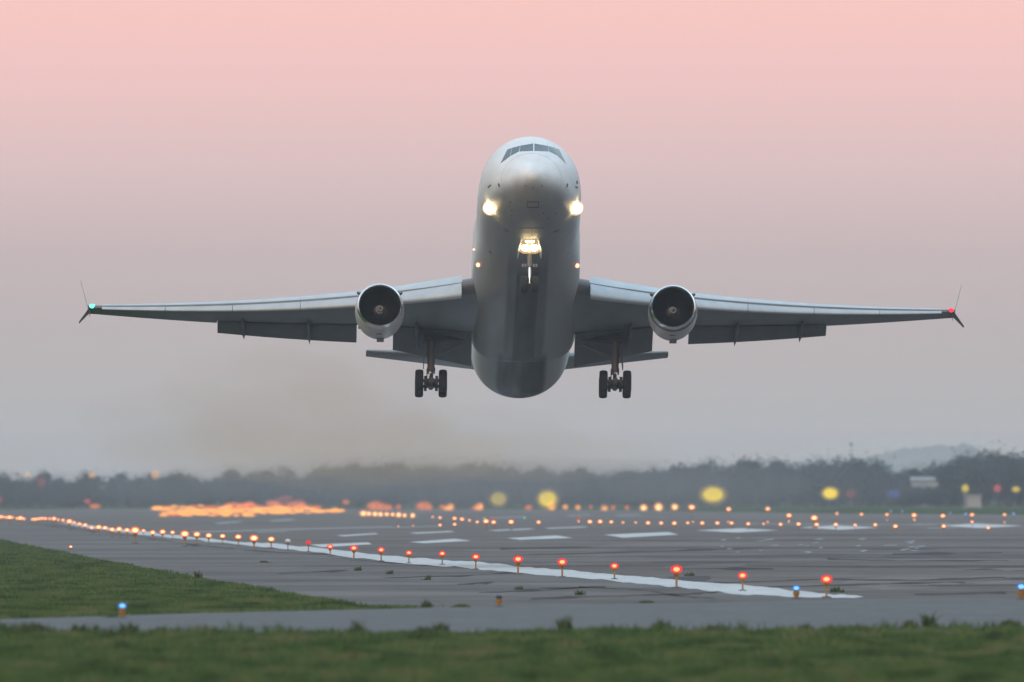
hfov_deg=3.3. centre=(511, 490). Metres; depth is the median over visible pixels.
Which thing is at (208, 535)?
runway edge light
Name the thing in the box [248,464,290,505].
broadleaf tree
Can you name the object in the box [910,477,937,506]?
storage building
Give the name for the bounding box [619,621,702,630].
grass tuft
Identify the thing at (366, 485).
broadleaf tree
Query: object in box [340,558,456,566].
pavement crack
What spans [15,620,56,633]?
weed
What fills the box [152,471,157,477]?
street lamp
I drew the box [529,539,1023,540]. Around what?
rubber streak
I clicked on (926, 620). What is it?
weed
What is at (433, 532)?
threshold bar
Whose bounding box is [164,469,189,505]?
broadleaf tree
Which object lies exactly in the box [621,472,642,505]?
broadleaf tree
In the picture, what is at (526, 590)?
pavement crack
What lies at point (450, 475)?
broadleaf tree
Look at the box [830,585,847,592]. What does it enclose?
weed
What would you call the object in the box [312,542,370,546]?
threshold bar
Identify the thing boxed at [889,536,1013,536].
asphalt patch
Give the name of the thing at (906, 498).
broadleaf tree
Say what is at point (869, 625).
grass tuft
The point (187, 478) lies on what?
broadleaf tree
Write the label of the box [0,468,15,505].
broadleaf tree
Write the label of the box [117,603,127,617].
taxiway light
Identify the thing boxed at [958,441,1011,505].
broadleaf tree
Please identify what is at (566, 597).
pavement crack
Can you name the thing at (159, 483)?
broadleaf tree
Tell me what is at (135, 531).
runway edge light
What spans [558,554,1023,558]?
rubber streak
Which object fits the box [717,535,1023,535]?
rubber streak
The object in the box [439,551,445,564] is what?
runway edge light
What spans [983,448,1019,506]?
broadleaf tree
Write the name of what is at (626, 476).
broadleaf tree
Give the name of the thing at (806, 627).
weed
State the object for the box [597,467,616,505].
broadleaf tree
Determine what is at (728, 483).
broadleaf tree
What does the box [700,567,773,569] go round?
pavement crack
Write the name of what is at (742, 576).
runway edge light
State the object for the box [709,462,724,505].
broadleaf tree
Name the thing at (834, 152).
sky
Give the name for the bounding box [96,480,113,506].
broadleaf tree
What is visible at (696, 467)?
broadleaf tree
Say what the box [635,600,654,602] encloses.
weed
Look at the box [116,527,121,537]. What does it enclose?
runway edge light
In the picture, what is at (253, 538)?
runway edge light
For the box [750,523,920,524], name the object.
runway marking
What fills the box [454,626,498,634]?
grass tuft
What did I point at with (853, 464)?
broadleaf tree
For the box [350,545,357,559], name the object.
runway edge light
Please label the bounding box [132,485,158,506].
broadleaf tree
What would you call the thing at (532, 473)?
broadleaf tree
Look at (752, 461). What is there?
broadleaf tree
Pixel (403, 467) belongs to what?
broadleaf tree
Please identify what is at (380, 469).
broadleaf tree
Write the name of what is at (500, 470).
broadleaf tree
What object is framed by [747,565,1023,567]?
rubber streak
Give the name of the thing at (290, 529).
runway marking
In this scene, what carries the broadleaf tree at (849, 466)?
on the ground at (954, 509)
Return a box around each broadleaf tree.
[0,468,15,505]
[0,474,11,506]
[0,476,25,506]
[11,472,35,506]
[18,478,42,506]
[25,482,52,506]
[28,473,42,505]
[32,466,57,505]
[34,482,55,505]
[49,473,65,486]
[49,480,75,506]
[55,489,85,506]
[63,479,77,506]
[66,474,93,506]
[74,468,107,489]
[74,476,107,506]
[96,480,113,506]
[107,469,134,500]
[116,478,142,497]
[122,475,156,505]
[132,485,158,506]
[138,469,163,505]
[151,474,170,503]
[153,474,167,502]
[154,485,169,505]
[156,471,184,505]
[159,480,188,506]
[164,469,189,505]
[178,474,201,505]
[180,476,201,505]
[182,470,202,482]
[190,475,216,505]
[209,473,224,505]
[211,476,249,506]
[214,479,234,506]
[221,463,245,502]
[233,472,255,504]
[238,478,271,505]
[245,467,263,504]
[245,474,269,505]
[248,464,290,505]
[255,477,280,506]
[265,472,308,506]
[272,463,296,477]
[285,470,303,482]
[286,470,307,504]
[288,480,308,505]
[298,463,332,505]
[308,464,335,505]
[311,460,339,505]
[324,460,366,506]
[326,468,350,506]
[329,463,349,502]
[337,468,377,507]
[343,456,364,505]
[347,461,374,505]
[360,462,390,503]
[365,461,392,505]
[368,467,390,504]
[378,455,413,504]
[378,466,416,505]
[385,460,420,506]
[404,457,430,505]
[407,462,435,504]
[407,463,429,505]
[412,460,444,505]
[414,458,453,505]
[418,468,457,506]
[430,458,462,506]
[444,467,483,506]
[446,475,476,506]
[449,456,477,504]
[459,470,484,506]
[470,460,515,506]
[470,463,511,507]
[475,455,497,505]
[497,460,532,505]
[497,472,522,506]
[501,463,529,505]
[513,464,541,505]
[513,470,537,506]
[521,462,556,505]
[532,475,553,506]
[541,468,556,492]
[544,466,560,505]
[548,468,581,504]
[550,468,581,506]
[560,478,593,506]
[565,463,606,505]
[578,472,607,506]
[586,469,607,505]
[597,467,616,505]
[599,470,627,506]
[602,475,615,505]
[607,464,641,505]
[617,481,644,506]
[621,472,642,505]
[630,466,649,505]
[634,470,666,506]
[637,463,662,506]
[651,460,692,506]
[654,472,678,506]
[663,460,714,506]
[671,469,702,506]
[677,464,715,506]
[682,457,713,505]
[695,454,726,505]
[705,462,736,505]
[706,472,734,506]
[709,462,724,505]
[714,461,761,506]
[721,454,749,505]
[725,460,772,506]
[731,455,772,505]
[740,453,767,505]
[754,464,771,506]
[757,460,796,507]
[763,455,801,505]
[763,463,798,506]
[764,454,785,505]
[780,465,802,506]
[784,460,831,506]
[789,463,826,504]
[791,458,811,505]
[795,460,844,506]
[802,454,845,506]
[803,454,835,505]
[822,449,851,505]
[828,457,851,506]
[835,451,871,505]
[836,455,860,506]
[843,457,883,507]
[850,455,873,506]
[851,475,885,506]
[855,455,894,505]
[860,465,889,506]
[872,469,911,506]
[890,484,916,506]
[891,468,915,486]
[895,484,932,506]
[898,462,933,481]
[921,453,941,476]
[922,484,951,506]
[927,460,968,506]
[931,458,966,506]
[949,447,974,505]
[952,462,996,505]
[953,451,983,506]
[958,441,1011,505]
[961,457,1002,506]
[973,444,1012,506]
[974,448,1006,506]
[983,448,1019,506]
[986,453,1023,506]
[990,449,1021,505]
[996,453,1023,506]
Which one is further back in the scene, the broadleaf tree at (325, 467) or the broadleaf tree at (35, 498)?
the broadleaf tree at (325, 467)
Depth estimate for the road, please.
639.66 m
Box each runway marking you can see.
[193,526,391,531]
[217,521,239,523]
[392,526,438,527]
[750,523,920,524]
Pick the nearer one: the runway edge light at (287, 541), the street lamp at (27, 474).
the runway edge light at (287, 541)
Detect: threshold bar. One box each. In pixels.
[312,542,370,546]
[337,533,376,535]
[414,531,453,533]
[416,539,469,542]
[491,529,527,530]
[510,535,570,539]
[606,532,677,537]
[700,528,772,531]
[800,526,877,529]
[946,524,1018,527]
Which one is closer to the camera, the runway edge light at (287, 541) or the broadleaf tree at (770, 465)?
the runway edge light at (287, 541)
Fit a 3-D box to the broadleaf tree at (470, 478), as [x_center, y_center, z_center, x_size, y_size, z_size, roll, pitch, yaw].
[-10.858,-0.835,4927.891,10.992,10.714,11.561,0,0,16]
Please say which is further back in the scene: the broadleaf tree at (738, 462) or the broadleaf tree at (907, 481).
the broadleaf tree at (738, 462)
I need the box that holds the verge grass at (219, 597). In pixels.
[0,539,443,618]
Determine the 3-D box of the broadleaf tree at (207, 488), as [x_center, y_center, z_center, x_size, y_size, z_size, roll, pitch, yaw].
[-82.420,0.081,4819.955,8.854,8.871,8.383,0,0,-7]
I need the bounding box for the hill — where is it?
[785,443,1016,494]
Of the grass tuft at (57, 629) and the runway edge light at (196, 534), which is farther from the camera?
the runway edge light at (196, 534)
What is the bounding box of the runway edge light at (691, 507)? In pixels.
[688,505,694,516]
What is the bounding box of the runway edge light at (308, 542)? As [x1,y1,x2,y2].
[305,540,310,551]
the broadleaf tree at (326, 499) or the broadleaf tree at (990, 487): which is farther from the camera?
the broadleaf tree at (326, 499)
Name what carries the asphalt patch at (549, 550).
on the runway
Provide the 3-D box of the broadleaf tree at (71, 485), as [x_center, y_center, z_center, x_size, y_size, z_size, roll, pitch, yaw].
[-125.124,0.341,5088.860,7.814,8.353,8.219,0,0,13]
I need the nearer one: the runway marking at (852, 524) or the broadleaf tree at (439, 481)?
the runway marking at (852, 524)
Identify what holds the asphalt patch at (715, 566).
on the runway
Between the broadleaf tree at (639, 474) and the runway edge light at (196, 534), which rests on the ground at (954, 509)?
the broadleaf tree at (639, 474)
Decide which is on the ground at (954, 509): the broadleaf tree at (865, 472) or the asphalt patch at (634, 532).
the broadleaf tree at (865, 472)
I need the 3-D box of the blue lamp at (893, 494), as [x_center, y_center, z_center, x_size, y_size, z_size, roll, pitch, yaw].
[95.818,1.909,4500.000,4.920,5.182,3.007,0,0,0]
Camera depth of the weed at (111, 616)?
634.22 m
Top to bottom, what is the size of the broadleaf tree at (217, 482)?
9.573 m
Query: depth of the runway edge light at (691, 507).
3061.93 m
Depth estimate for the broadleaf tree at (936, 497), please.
4829.47 m
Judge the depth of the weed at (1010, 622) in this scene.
589.33 m
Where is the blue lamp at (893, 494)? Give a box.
[888,491,898,508]
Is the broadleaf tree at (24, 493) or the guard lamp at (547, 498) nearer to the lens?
the guard lamp at (547, 498)
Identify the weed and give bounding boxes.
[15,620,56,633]
[70,624,88,632]
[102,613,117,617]
[117,621,139,632]
[148,625,169,633]
[193,570,202,579]
[344,617,366,632]
[379,604,397,608]
[408,625,439,634]
[421,598,432,606]
[431,621,449,632]
[450,604,470,606]
[553,613,572,630]
[574,591,585,594]
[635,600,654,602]
[648,617,670,628]
[683,572,694,575]
[704,623,724,632]
[798,622,812,629]
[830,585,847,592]
[899,618,918,628]
[917,612,941,626]
[1000,619,1022,626]
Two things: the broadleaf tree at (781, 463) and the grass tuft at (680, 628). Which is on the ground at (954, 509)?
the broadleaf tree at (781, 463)
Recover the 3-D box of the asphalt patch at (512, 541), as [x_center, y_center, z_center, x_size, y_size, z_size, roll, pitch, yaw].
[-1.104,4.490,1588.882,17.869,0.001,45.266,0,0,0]
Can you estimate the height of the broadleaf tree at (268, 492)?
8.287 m
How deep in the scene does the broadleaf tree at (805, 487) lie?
4833.04 m
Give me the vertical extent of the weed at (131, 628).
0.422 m
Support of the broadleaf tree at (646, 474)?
on the ground at (954, 509)
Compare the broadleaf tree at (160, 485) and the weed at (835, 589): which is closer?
the weed at (835, 589)
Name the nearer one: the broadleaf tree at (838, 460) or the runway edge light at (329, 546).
the runway edge light at (329, 546)
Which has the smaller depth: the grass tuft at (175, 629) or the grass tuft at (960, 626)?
the grass tuft at (175, 629)
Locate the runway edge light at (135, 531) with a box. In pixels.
[130,527,139,543]
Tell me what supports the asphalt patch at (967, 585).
on the runway
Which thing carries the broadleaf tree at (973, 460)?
on the ground at (954, 509)
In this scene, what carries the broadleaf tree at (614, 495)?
on the ground at (954, 509)
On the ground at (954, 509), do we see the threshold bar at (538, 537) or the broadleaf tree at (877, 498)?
the broadleaf tree at (877, 498)
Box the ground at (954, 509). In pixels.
[0,498,1023,679]
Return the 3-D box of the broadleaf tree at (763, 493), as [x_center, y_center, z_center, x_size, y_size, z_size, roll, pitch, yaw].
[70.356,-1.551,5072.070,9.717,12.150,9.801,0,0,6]
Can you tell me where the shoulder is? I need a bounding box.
[0,509,1023,607]
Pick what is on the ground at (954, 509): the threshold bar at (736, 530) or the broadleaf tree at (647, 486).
the broadleaf tree at (647, 486)
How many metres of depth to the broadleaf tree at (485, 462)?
5409.49 m
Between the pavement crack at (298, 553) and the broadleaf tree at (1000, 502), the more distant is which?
the broadleaf tree at (1000, 502)
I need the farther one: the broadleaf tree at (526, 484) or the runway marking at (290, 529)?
the broadleaf tree at (526, 484)
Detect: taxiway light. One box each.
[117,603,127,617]
[494,594,503,606]
[792,585,800,598]
[1016,583,1023,599]
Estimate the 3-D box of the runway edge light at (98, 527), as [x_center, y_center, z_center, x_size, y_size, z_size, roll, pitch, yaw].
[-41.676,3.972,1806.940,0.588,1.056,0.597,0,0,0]
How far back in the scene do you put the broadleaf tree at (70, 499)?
4821.02 m
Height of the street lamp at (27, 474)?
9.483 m
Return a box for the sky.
[0,0,1023,487]
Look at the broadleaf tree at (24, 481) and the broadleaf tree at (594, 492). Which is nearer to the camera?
the broadleaf tree at (24, 481)
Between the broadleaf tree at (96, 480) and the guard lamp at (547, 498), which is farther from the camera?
the broadleaf tree at (96, 480)
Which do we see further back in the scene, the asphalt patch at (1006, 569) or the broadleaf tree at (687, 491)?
the broadleaf tree at (687, 491)
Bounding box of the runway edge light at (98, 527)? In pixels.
[96,525,101,534]
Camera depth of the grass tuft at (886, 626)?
575.08 m
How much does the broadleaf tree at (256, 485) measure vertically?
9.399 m
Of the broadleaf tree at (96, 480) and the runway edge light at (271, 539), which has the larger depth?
the broadleaf tree at (96, 480)
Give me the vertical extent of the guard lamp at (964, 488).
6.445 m
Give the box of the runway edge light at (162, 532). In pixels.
[160,529,165,540]
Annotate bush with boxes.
[918,485,931,506]
[949,486,961,506]
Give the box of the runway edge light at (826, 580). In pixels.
[821,575,831,597]
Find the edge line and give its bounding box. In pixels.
[64,523,862,597]
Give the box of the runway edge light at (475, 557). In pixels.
[472,554,479,569]
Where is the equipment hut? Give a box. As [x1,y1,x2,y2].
[963,494,981,508]
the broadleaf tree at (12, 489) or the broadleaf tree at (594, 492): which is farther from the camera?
the broadleaf tree at (594, 492)
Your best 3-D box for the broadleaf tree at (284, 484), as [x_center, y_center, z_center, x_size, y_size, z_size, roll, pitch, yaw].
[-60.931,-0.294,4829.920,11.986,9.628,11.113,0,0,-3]
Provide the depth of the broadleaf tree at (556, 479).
5444.74 m
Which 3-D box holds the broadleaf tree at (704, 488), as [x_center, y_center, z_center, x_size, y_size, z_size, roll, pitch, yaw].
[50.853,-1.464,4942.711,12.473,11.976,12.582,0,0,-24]
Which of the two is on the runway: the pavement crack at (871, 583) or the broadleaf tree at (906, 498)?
the pavement crack at (871, 583)
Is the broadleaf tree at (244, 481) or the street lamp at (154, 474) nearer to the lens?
the street lamp at (154, 474)
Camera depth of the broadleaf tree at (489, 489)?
4818.18 m
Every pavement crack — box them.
[26,523,233,548]
[246,550,332,554]
[279,570,345,573]
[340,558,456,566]
[385,572,516,577]
[466,582,492,583]
[479,586,605,592]
[501,546,590,549]
[514,547,761,555]
[531,591,716,599]
[542,587,603,588]
[579,586,709,597]
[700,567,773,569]
[714,577,1005,582]
[767,582,964,586]
[827,557,1008,561]
[893,552,1001,554]
[914,591,1005,594]
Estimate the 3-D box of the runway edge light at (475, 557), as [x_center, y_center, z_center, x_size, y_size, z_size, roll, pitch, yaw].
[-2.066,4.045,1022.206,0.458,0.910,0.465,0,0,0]
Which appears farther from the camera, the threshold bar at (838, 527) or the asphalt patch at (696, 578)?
the threshold bar at (838, 527)
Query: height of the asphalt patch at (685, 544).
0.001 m
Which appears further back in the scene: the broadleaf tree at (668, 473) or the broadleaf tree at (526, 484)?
the broadleaf tree at (668, 473)
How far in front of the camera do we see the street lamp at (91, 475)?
4574.94 m
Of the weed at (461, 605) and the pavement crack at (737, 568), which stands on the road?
the weed at (461, 605)
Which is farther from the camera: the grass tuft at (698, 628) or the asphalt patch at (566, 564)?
the asphalt patch at (566, 564)
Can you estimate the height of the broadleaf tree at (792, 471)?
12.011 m
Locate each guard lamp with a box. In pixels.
[491,493,505,508]
[540,492,554,508]
[703,488,721,500]
[824,489,836,508]
[962,485,967,508]
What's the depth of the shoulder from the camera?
962.24 m
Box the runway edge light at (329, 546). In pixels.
[327,544,332,556]
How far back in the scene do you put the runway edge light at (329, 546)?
1220.00 m
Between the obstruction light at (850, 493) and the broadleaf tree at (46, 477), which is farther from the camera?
the broadleaf tree at (46, 477)
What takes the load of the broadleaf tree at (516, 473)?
on the ground at (954, 509)
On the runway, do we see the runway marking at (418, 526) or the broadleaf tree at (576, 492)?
the runway marking at (418, 526)
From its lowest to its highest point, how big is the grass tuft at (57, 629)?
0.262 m
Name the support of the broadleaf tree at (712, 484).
on the ground at (954, 509)
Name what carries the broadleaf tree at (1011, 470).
on the ground at (954, 509)
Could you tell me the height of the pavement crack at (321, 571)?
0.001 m
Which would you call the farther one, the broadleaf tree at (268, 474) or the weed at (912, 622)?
the broadleaf tree at (268, 474)
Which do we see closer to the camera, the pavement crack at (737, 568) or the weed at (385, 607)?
the weed at (385, 607)
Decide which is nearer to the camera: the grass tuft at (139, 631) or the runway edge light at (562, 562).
the grass tuft at (139, 631)
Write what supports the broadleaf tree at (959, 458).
on the ground at (954, 509)
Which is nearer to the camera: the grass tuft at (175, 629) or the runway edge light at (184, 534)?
the grass tuft at (175, 629)
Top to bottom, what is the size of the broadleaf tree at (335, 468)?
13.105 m
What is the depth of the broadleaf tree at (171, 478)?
5098.24 m
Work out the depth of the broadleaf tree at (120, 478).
5360.03 m
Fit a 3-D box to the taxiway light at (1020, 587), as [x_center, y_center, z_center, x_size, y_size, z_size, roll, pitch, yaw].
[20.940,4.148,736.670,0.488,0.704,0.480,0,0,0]
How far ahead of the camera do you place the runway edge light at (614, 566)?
908.68 m
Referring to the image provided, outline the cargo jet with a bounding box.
[79,137,963,398]
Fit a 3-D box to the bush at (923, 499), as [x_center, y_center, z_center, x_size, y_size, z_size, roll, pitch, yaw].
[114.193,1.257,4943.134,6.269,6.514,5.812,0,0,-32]
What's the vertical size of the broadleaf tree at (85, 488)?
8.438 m
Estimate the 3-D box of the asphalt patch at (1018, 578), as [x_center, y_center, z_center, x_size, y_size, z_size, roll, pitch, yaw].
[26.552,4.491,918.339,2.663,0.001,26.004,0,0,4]
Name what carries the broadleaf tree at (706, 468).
on the ground at (954, 509)
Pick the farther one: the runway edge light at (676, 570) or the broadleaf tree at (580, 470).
the broadleaf tree at (580, 470)
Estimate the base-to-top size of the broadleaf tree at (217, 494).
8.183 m
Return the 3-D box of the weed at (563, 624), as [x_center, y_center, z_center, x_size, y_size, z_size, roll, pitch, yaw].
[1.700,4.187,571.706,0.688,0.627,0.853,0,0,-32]
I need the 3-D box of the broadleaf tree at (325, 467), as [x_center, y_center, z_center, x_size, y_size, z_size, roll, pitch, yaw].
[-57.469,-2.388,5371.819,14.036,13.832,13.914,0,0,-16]
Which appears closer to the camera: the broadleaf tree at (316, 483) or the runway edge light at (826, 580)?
the runway edge light at (826, 580)
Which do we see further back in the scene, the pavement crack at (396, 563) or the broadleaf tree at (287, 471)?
the broadleaf tree at (287, 471)
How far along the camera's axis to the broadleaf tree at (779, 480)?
4812.03 m
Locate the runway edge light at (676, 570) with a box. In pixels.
[671,565,681,587]
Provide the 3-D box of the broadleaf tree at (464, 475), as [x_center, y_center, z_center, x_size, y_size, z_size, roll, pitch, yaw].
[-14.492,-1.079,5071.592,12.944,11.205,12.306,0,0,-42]
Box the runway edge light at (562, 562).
[557,558,566,577]
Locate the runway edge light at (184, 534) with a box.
[180,531,188,546]
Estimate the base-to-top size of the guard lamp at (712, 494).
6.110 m
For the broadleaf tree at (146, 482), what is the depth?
5391.98 m
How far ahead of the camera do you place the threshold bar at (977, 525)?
2313.66 m
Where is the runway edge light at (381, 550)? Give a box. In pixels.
[378,547,384,560]
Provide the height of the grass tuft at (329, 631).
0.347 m
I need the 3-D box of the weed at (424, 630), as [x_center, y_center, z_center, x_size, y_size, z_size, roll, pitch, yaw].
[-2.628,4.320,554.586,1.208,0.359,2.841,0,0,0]
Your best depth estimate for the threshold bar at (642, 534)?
1837.49 m
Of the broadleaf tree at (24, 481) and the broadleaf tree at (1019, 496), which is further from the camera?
the broadleaf tree at (24, 481)
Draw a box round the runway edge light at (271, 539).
[268,537,274,548]
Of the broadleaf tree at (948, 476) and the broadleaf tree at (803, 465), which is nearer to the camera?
the broadleaf tree at (948, 476)
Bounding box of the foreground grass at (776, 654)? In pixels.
[0,621,1023,681]
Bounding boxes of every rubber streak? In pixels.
[263,547,1023,548]
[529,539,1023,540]
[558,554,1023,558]
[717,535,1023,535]
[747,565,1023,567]
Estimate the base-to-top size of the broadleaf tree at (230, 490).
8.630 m
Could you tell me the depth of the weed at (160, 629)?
561.13 m
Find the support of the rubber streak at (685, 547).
on the runway
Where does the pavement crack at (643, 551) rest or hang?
on the runway
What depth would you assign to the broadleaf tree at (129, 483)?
5138.14 m
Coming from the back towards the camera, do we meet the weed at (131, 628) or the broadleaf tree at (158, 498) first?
the broadleaf tree at (158, 498)
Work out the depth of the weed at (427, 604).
691.06 m
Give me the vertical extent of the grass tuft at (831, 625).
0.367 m
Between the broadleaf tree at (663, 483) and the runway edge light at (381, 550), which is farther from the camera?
the broadleaf tree at (663, 483)
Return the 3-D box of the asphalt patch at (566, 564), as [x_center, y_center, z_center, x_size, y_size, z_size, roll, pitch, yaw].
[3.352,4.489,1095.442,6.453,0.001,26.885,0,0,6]
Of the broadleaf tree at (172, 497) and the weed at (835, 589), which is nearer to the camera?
the weed at (835, 589)
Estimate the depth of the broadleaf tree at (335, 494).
4871.44 m
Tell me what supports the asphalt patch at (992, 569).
on the runway
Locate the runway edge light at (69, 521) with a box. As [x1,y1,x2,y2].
[66,519,71,529]
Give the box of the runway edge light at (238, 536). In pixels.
[235,534,241,545]
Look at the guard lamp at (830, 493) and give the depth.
4349.25 m
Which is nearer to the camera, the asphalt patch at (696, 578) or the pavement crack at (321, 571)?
the asphalt patch at (696, 578)
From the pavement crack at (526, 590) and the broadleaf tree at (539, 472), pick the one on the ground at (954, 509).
the broadleaf tree at (539, 472)
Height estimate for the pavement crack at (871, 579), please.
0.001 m
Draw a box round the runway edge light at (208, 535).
[206,533,211,543]
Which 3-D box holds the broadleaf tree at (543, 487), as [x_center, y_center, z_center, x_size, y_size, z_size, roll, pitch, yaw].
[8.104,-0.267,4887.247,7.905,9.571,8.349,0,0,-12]
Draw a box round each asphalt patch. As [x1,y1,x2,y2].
[403,541,588,541]
[463,549,625,550]
[510,563,603,564]
[605,543,767,545]
[613,532,655,532]
[648,561,761,562]
[662,564,744,567]
[664,576,711,580]
[748,537,807,538]
[841,577,917,583]
[859,583,959,589]
[860,549,925,549]
[878,577,938,582]
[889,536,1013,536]
[906,584,1017,586]
[968,568,1023,570]
[977,580,1023,583]
[992,568,1023,570]
[1003,577,1023,579]
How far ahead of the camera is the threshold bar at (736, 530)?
2022.48 m
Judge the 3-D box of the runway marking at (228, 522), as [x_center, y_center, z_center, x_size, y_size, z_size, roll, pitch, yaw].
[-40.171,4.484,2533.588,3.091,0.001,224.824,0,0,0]
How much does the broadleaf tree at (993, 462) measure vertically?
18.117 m
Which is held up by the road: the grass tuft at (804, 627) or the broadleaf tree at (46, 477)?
the grass tuft at (804, 627)
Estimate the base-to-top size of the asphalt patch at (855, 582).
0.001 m
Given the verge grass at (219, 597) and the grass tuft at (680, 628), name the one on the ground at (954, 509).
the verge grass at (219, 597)
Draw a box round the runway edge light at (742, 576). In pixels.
[738,572,747,590]
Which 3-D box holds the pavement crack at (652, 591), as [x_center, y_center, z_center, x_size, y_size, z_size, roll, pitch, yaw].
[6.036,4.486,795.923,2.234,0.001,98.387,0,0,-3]
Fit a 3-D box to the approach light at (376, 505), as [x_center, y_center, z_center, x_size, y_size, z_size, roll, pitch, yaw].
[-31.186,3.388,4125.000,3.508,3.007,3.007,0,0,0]
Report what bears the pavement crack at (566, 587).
on the shoulder
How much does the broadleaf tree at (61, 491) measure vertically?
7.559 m
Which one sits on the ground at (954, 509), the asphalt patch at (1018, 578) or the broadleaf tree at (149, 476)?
the broadleaf tree at (149, 476)
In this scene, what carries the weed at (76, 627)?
on the road
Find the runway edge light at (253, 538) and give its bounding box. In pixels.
[250,535,257,550]
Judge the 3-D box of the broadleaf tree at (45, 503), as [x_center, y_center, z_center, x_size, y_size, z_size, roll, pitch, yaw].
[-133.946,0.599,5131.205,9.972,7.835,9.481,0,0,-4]
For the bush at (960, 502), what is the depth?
4956.42 m
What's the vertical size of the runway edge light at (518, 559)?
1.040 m
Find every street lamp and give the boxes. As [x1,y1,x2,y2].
[15,473,19,507]
[26,473,29,507]
[89,473,93,507]
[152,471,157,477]
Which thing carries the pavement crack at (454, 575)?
on the shoulder
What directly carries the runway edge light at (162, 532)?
on the shoulder
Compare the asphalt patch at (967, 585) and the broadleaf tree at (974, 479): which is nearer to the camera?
the asphalt patch at (967, 585)
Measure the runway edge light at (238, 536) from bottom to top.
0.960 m
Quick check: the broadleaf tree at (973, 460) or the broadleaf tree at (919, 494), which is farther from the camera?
the broadleaf tree at (973, 460)
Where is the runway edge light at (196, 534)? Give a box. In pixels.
[193,532,199,543]
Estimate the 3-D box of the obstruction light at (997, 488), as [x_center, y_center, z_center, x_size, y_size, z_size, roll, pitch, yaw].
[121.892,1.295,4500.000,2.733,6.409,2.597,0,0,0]
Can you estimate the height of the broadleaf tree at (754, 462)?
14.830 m
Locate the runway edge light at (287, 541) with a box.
[285,539,290,549]
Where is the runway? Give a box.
[0,510,1023,597]
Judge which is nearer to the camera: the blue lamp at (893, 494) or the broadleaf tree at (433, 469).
the blue lamp at (893, 494)
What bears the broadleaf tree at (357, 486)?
on the ground at (954, 509)
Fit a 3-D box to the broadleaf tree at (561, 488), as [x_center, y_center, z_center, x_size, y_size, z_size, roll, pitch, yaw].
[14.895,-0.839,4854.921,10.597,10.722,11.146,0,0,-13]
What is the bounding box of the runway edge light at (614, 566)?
[610,563,618,578]
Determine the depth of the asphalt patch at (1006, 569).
1021.88 m
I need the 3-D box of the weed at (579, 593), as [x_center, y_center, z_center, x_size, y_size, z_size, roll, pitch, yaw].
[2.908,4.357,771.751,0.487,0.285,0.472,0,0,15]
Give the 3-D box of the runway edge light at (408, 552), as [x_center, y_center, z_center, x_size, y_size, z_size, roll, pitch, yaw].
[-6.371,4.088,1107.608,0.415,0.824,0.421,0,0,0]
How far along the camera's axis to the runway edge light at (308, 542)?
1316.56 m
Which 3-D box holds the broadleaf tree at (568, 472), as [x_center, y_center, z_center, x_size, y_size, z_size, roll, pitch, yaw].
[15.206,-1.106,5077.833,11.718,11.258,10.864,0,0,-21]
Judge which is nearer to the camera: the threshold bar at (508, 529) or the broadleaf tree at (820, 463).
the threshold bar at (508, 529)
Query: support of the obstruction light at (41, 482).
on the ground at (954, 509)
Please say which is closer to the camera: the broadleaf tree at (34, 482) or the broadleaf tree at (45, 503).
the broadleaf tree at (45, 503)
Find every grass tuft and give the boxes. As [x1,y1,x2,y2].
[0,617,34,630]
[22,626,72,631]
[70,622,123,633]
[106,628,153,633]
[150,621,216,633]
[212,620,257,633]
[256,622,300,633]
[287,626,324,634]
[313,625,366,633]
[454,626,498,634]
[509,625,551,632]
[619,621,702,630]
[689,625,727,630]
[703,620,766,631]
[757,622,829,631]
[816,622,859,628]
[839,622,899,629]
[872,618,937,630]
[928,616,993,629]
[960,617,1018,628]
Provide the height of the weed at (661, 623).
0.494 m
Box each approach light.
[373,502,379,509]
[422,502,427,509]
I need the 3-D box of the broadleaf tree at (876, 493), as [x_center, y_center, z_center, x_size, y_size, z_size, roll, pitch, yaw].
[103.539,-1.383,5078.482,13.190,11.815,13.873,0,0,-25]
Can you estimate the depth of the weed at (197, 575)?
907.91 m
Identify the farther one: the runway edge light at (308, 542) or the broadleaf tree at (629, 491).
the broadleaf tree at (629, 491)
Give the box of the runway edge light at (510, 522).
[508,520,513,529]
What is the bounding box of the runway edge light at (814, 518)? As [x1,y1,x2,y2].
[811,515,817,527]
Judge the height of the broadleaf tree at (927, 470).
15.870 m
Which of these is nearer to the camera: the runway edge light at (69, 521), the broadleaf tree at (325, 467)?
the runway edge light at (69, 521)
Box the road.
[0,599,1023,632]
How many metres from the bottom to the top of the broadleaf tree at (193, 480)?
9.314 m
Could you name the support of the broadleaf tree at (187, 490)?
on the ground at (954, 509)
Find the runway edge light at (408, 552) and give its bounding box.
[406,550,411,562]
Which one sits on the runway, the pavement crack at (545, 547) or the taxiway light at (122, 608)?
the pavement crack at (545, 547)
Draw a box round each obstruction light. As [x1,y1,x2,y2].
[38,478,44,507]
[846,490,853,508]
[994,485,1000,508]
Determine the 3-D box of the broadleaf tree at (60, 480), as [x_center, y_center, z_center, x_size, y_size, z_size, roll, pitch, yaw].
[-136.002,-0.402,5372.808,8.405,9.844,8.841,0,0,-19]
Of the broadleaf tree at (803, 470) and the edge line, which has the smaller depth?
the edge line
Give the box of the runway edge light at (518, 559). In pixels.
[513,555,522,574]
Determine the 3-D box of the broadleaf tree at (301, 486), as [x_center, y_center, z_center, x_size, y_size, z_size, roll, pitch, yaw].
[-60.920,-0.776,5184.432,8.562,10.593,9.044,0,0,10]
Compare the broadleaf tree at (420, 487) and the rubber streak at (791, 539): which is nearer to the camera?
the rubber streak at (791, 539)

